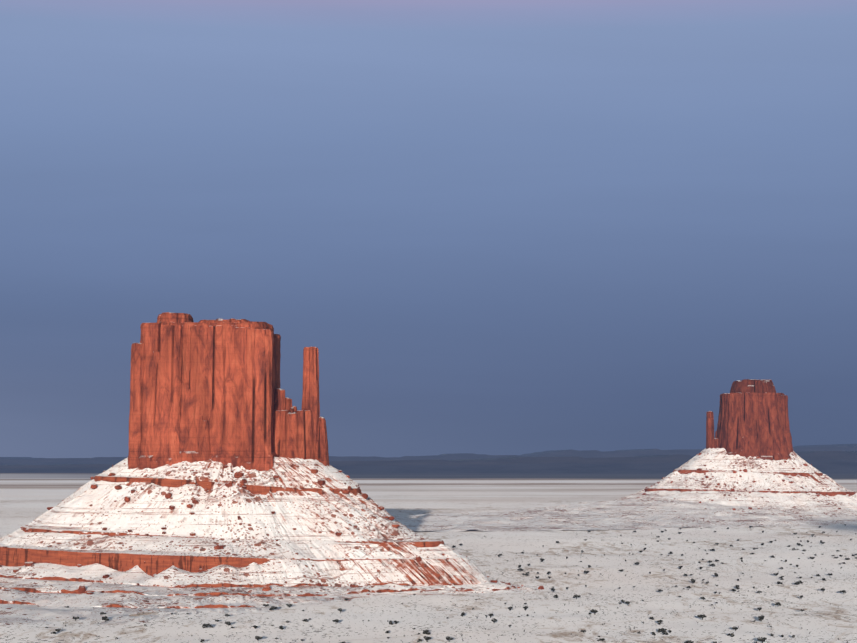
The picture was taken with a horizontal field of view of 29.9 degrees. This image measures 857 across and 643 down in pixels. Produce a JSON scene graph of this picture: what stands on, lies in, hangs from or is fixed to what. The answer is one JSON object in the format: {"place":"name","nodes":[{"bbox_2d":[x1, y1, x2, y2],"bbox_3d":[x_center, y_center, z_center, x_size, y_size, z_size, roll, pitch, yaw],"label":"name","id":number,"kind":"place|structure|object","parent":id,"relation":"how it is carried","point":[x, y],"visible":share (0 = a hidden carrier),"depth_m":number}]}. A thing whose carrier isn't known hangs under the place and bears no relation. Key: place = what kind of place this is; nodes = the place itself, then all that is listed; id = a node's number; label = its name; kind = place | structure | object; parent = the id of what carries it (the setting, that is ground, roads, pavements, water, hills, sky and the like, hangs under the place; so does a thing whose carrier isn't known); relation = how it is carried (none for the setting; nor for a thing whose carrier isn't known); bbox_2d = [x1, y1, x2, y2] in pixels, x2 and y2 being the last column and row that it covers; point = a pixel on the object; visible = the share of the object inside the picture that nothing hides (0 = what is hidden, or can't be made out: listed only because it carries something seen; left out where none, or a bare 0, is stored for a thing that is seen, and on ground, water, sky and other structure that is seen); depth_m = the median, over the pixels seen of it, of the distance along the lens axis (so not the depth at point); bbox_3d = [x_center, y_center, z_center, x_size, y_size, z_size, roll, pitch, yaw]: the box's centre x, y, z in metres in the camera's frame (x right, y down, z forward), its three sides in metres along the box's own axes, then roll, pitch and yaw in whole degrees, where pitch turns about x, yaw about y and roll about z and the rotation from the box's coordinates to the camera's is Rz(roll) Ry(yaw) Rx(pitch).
{"place":"outdoors","nodes":[
{"label":"outdoors","id":0,"kind":"place"},
{"bbox_2d":[0,473,856,642],"bbox_3d":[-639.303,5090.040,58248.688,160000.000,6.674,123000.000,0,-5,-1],"label":"valley ground","id":1,"kind":"structure","parent":0,"point":[26,498],"depth_m":1730.36},
{"bbox_2d":[0,457,542,626],"bbox_3d":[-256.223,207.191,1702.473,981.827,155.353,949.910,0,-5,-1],"label":"snowy talus slope","id":2,"kind":"structure","parent":1,"relation":"on","point":[235,573],"depth_m":1667.88},
{"bbox_2d":[128,312,328,470],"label":"butte","id":3,"kind":"object","parent":2,"relation":"on","point":[203,390],"visible":0.92,"depth_m":1772.50},
{"bbox_2d":[0,463,543,599],"bbox_3d":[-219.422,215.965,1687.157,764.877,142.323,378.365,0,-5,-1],"label":"boulders","id":4,"kind":"object","parent":1,"relation":"on","point":[168,495],"visible":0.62,"depth_m":1707.43},
{"bbox_2d":[0,451,856,472],"bbox_3d":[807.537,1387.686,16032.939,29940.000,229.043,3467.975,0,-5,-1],"label":"mesa","id":5,"kind":"structure","parent":1,"relation":"on","point":[833,461],"depth_m":14850.23},
{"bbox_2d":[6,524,856,642],"bbox_3d":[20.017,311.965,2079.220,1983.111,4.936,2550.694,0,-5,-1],"label":"juniper shrubs","id":6,"kind":"object","parent":1,"relation":"on","point":[427,632],"visible":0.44,"depth_m":1491.05},
{"bbox_2d":[393,448,856,531],"bbox_3d":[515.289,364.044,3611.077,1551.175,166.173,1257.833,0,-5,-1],"label":"snowy talus slope","id":7,"kind":"structure","parent":1,"relation":"on","point":[676,508],"depth_m":3501.92},
{"bbox_2d":[619,453,848,514],"bbox_3d":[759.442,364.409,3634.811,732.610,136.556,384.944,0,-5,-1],"label":"boulders","id":8,"kind":"object","parent":7,"relation":"on","point":[745,470],"visible":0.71,"depth_m":3646.24},
{"bbox_2d":[706,393,792,460],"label":"butte","id":9,"kind":"object","parent":7,"relation":"on","point":[753,424],"visible":0.88,"depth_m":3718.95},
{"bbox_2d":[730,379,775,392],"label":"butte cap rock","id":10,"kind":"object","parent":9,"relation":"on","point":[752,386],"visible":0.77,"depth_m":3745.55},
{"bbox_2d":[0,444,856,464],"bbox_3d":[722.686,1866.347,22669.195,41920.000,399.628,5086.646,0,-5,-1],"label":"hills","id":11,"kind":"structure","parent":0,"point":[455,456],"depth_m":20898.66},
{"bbox_2d":[0,0,856,457],"label":"sky","id":12,"kind":"structure","parent":0,"point":[494,227]},
{"bbox_2d":[303,599,856,642],"bbox_3d":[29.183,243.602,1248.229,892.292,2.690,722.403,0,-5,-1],"label":"dirt road","id":13,"kind":"structure","parent":0,"point":[583,624],"depth_m":1322.75},
{"bbox_2d":[551,531,744,547],"bbox_3d":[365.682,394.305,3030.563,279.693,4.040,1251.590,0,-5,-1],"label":"dirt road","id":14,"kind":"structure","parent":0,"point":[631,541],"depth_m":2639.07},
{"bbox_2d":[737,540,856,642],"bbox_3d":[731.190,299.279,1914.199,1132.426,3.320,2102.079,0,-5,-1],"label":"dirt road","id":15,"kind":"structure","parent":0,"point":[832,640],"depth_m":1844.71}
]}

